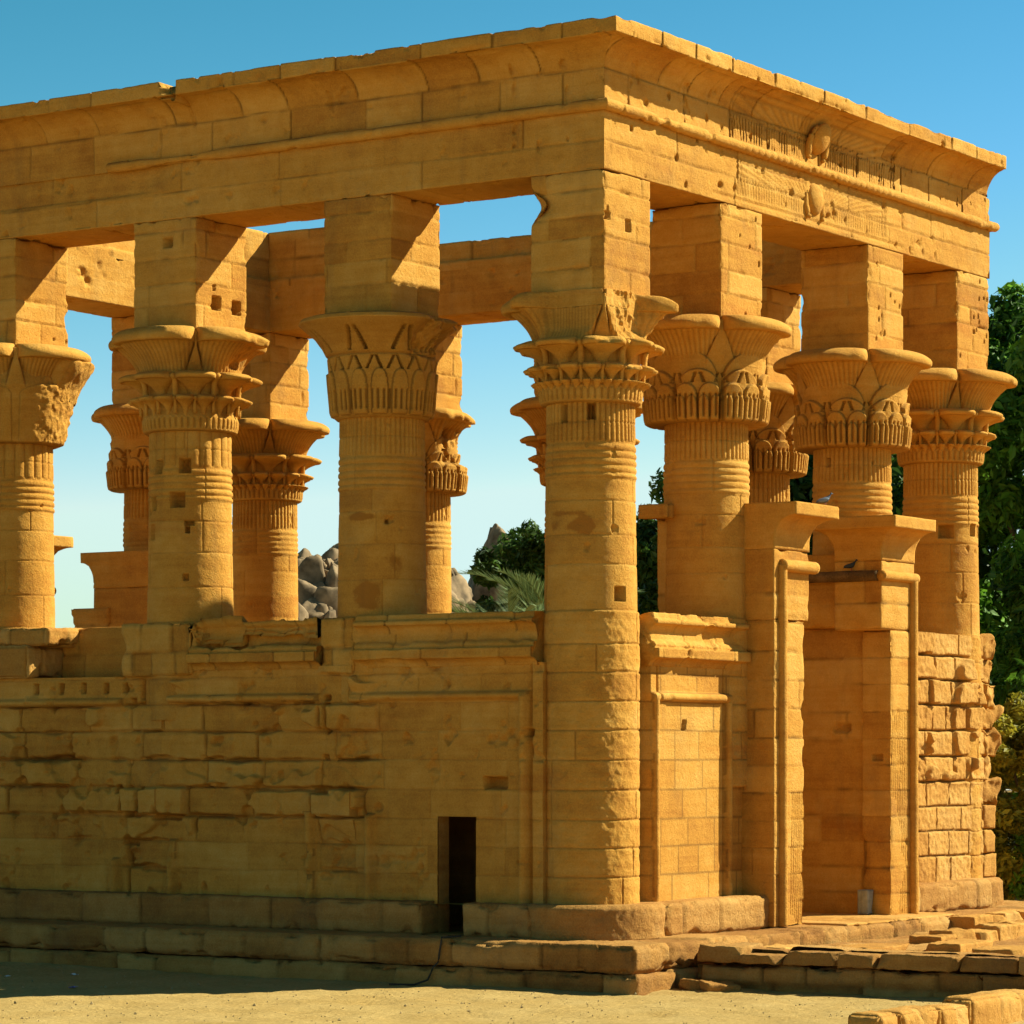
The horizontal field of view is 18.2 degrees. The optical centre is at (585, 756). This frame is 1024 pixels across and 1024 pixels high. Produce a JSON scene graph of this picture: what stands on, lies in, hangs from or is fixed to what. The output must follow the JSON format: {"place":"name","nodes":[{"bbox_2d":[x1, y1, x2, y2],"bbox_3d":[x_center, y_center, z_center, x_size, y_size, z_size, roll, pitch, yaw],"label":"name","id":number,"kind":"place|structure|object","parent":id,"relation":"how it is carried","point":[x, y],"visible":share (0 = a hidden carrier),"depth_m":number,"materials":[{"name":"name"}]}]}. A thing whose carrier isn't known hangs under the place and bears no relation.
{"place":"outdoors","nodes":[
{"label":"outdoors","id":0,"kind":"place"},
{"bbox_2d":[0,898,1023,1023],"bbox_3d":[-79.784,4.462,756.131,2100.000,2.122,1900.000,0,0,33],"label":"ground","id":1,"kind":"structure","parent":0,"point":[310,1002],"depth_m":45.31,"materials":[{"name":"beige sand"}]},
{"bbox_2d":[1,963,929,1023],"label":"pebbles","id":2,"kind":"object","parent":1,"relation":"on","point":[339,1019],"visible":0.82,"depth_m":45.11,"materials":[{"name":"beige stone"}]},
{"bbox_2d":[451,585,543,612],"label":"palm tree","id":3,"kind":"object","parent":1,"relation":"on","point":[510,604],"visible":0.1,"depth_m":69.55,"materials":[{"name":"green plant"}]},
{"bbox_2d":[468,517,544,611],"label":"acacia","id":4,"kind":"object","parent":1,"relation":"on","point":[522,550],"visible":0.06,"depth_m":74.62,"materials":[{"name":"green plant"}]},
{"bbox_2d":[0,15,1023,995],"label":"kiosk","id":5,"kind":"object","parent":1,"relation":"on","point":[216,756],"visible":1,"depth_m":52.76,"materials":[{"name":"stone"}]},
{"bbox_2d":[54,535,148,627],"bbox_3d":[-10.240,-0.721,63.806,2.930,7.057,5.418,0,0,33],"label":"doorway","id":6,"kind":"structure","parent":5,"relation":"in","point":[120,578],"depth_m":64.88,"materials":[{"name":"stone"}]},
{"bbox_2d":[389,935,460,985],"bbox_3d":[-2.394,3.128,48.888,1.369,0.744,0.207,0,0,-39],"label":"cable","id":7,"kind":"object","parent":5,"relation":"hanging from","point":[427,979],"visible":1,"depth_m":48.90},
{"bbox_2d":[638,501,958,926],"bbox_3d":[3.662,-0.655,54.540,2.998,6.990,6.276,0,0,33],"label":"doorway","id":8,"kind":"structure","parent":5,"relation":"in","point":[829,815],"depth_m":55.84,"materials":[{"name":"stone"}]},
{"bbox_2d":[816,493,832,502],"bbox_3d":[3.980,-4.269,53.248,0.296,0.237,0.114,0,0,-14],"label":"pigeon","id":9,"kind":"object","parent":5,"relation":"on","point":[824,499],"visible":1,"depth_m":53.21,"materials":[{"name":"grey"}]},
{"bbox_2d":[844,559,857,568],"bbox_3d":[4.621,-3.325,55.758,0.261,0.209,0.101,0,0,20],"label":"pigeon","id":10,"kind":"object","parent":5,"relation":"on","point":[851,565],"visible":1,"depth_m":55.72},
{"bbox_2d":[457,567,640,610],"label":"palm tree","id":11,"kind":"object","parent":1,"relation":"on","point":[526,580],"visible":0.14,"depth_m":71.06,"materials":[{"name":"green plant"}]},
{"bbox_2d":[636,467,663,614],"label":"tree","id":12,"kind":"object","parent":1,"relation":"on","point":[646,552],"visible":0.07,"depth_m":79.28,"materials":[{"name":"green plant"}]},
{"bbox_2d":[679,978,709,990],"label":"stone slab","id":13,"kind":"structure","parent":1,"relation":"on","point":[690,984],"depth_m":47.58,"materials":[{"name":"stone"}]},
{"bbox_2d":[698,980,740,991],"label":"stone slab","id":14,"kind":"structure","parent":1,"relation":"on","point":[715,986],"depth_m":47.39,"materials":[{"name":"stone"}]},
{"bbox_2d":[697,909,1023,997],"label":"terrace","id":15,"kind":"structure","parent":1,"relation":"on","point":[991,944],"depth_m":47.32,"materials":[{"name":"stone"}]},
{"bbox_2d":[790,454,1014,600],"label":"tree","id":16,"kind":"object","parent":1,"relation":"on","point":[801,489],"visible":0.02,"depth_m":89.70,"materials":[{"name":"green plant"}]},
{"bbox_2d":[848,989,1023,1023],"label":"block wall","id":17,"kind":"structure","parent":1,"relation":"on","point":[1002,1006],"depth_m":40.76,"materials":[{"name":"stone"}]},
{"bbox_2d":[891,280,1023,838],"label":"tree","id":18,"kind":"object","parent":1,"relation":"on","point":[1000,497],"visible":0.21,"depth_m":83.39,"materials":[{"name":"green plant"}]},
{"bbox_2d":[982,691,1023,900],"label":"shrub","id":19,"kind":"object","parent":1,"relation":"on","point":[1007,764],"visible":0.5,"depth_m":69.12,"materials":[{"name":"green plant"}]},
{"bbox_2d":[988,626,1023,800],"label":"tree","id":20,"kind":"object","parent":1,"relation":"on","point":[1013,668],"visible":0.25,"depth_m":81.08,"materials":[{"name":"green plant"}]},
{"bbox_2d":[1007,834,1023,899],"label":"shrub","id":21,"kind":"object","parent":1,"relation":"on","point":[1017,888],"visible":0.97,"depth_m":68.76,"materials":[{"name":"green plant"}]},
{"bbox_2d":[0,0,1023,627],"label":"sky","id":22,"kind":"structure","parent":0,"point":[952,68],"materials":[{"name":"blue"}]},
{"bbox_2d":[857,889,873,914],"bbox_3d":[4.891,2.545,55.885,0.217,0.437,0.233,0,0,33],"label":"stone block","id":23,"kind":"object","parent":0,"point":[865,900],"depth_m":55.79,"materials":[{"name":"grey stone"}]},
{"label":"rocky hill","id":24,"kind":"structure","parent":0,"visible":0},
{"bbox_2d":[297,557,303,564],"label":"boulder","id":25,"kind":"object","parent":24,"relation":"on","point":[301,559],"visible":0.15,"depth_m":155.37,"materials":[{"name":"stone"}]},
{"bbox_2d":[298,602,308,620],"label":"boulder","id":26,"kind":"object","parent":24,"relation":"on","point":[302,613],"visible":0.13,"depth_m":149.61,"materials":[{"name":"stone"}]},
{"bbox_2d":[297,548,311,558],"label":"boulder","id":27,"kind":"object","parent":24,"relation":"on","point":[304,553],"visible":0.16,"depth_m":156.65,"materials":[{"name":"stone"}]},
{"bbox_2d":[298,579,316,604],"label":"boulder","id":28,"kind":"object","parent":24,"relation":"on","point":[306,590],"visible":0.41,"depth_m":151.62,"materials":[{"name":"stone"}]},
{"bbox_2d":[298,554,325,583],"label":"boulder","id":29,"kind":"object","parent":24,"relation":"on","point":[310,569],"visible":0.49,"depth_m":153.52,"materials":[{"name":"stone"}]},
{"bbox_2d":[302,598,324,618],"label":"boulder","id":30,"kind":"object","parent":24,"relation":"on","point":[309,605],"visible":0.45,"depth_m":150.52,"materials":[{"name":"stone"}]},
{"bbox_2d":[312,581,326,587],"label":"boulder","id":31,"kind":"object","parent":24,"relation":"on","point":[319,584],"visible":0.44,"depth_m":152.60,"materials":[{"name":"stone"}]},
{"bbox_2d":[316,603,328,614],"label":"boulder","id":32,"kind":"object","parent":24,"relation":"on","point":[322,608],"visible":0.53,"depth_m":150.59,"materials":[{"name":"stone"}]},
{"bbox_2d":[322,560,328,570],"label":"boulder","id":33,"kind":"object","parent":24,"relation":"on","point":[325,566],"visible":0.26,"depth_m":154.91,"materials":[{"name":"stone"}]},
{"bbox_2d":[314,586,337,617],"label":"boulder","id":34,"kind":"object","parent":24,"relation":"on","point":[328,596],"visible":0.43,"depth_m":151.07,"materials":[{"name":"stone"}]},
{"bbox_2d":[324,558,333,568],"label":"boulder","id":35,"kind":"object","parent":24,"relation":"on","point":[327,561],"visible":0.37,"depth_m":156.18,"materials":[{"name":"stone"}]},
{"bbox_2d":[322,548,337,560],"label":"boulder","id":36,"kind":"object","parent":24,"relation":"on","point":[332,553],"visible":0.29,"depth_m":157.17,"materials":[{"name":"stone"}]},
{"bbox_2d":[324,609,335,618],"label":"boulder","id":37,"kind":"object","parent":24,"relation":"on","point":[331,613],"visible":0.45,"depth_m":150.44,"materials":[{"name":"stone"}]},
{"bbox_2d":[325,565,338,586],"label":"boulder","id":38,"kind":"object","parent":24,"relation":"on","point":[331,580],"visible":0.3,"depth_m":152.65,"materials":[{"name":"stone"}]},
{"bbox_2d":[451,589,459,612],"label":"boulder","id":39,"kind":"object","parent":24,"relation":"on","point":[453,594],"visible":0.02,"depth_m":151.52,"materials":[{"name":"stone"}]},
{"bbox_2d":[451,574,471,602],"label":"boulder","id":40,"kind":"object","parent":24,"relation":"on","point":[460,587],"visible":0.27,"depth_m":154.03,"materials":[{"name":"stone"}]},
{"bbox_2d":[458,598,464,607],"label":"boulder","id":41,"kind":"object","parent":24,"relation":"on","point":[460,600],"visible":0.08,"depth_m":153.21,"materials":[{"name":"stone"}]},
{"bbox_2d":[467,599,476,611],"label":"boulder","id":42,"kind":"object","parent":24,"relation":"on","point":[469,602],"visible":0.14,"depth_m":153.71,"materials":[{"name":"stone"}]},
{"bbox_2d":[468,523,511,601],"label":"boulder","id":43,"kind":"object","parent":24,"relation":"on","point":[495,531],"visible":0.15,"depth_m":163.09,"materials":[{"name":"stone"}]}
]}

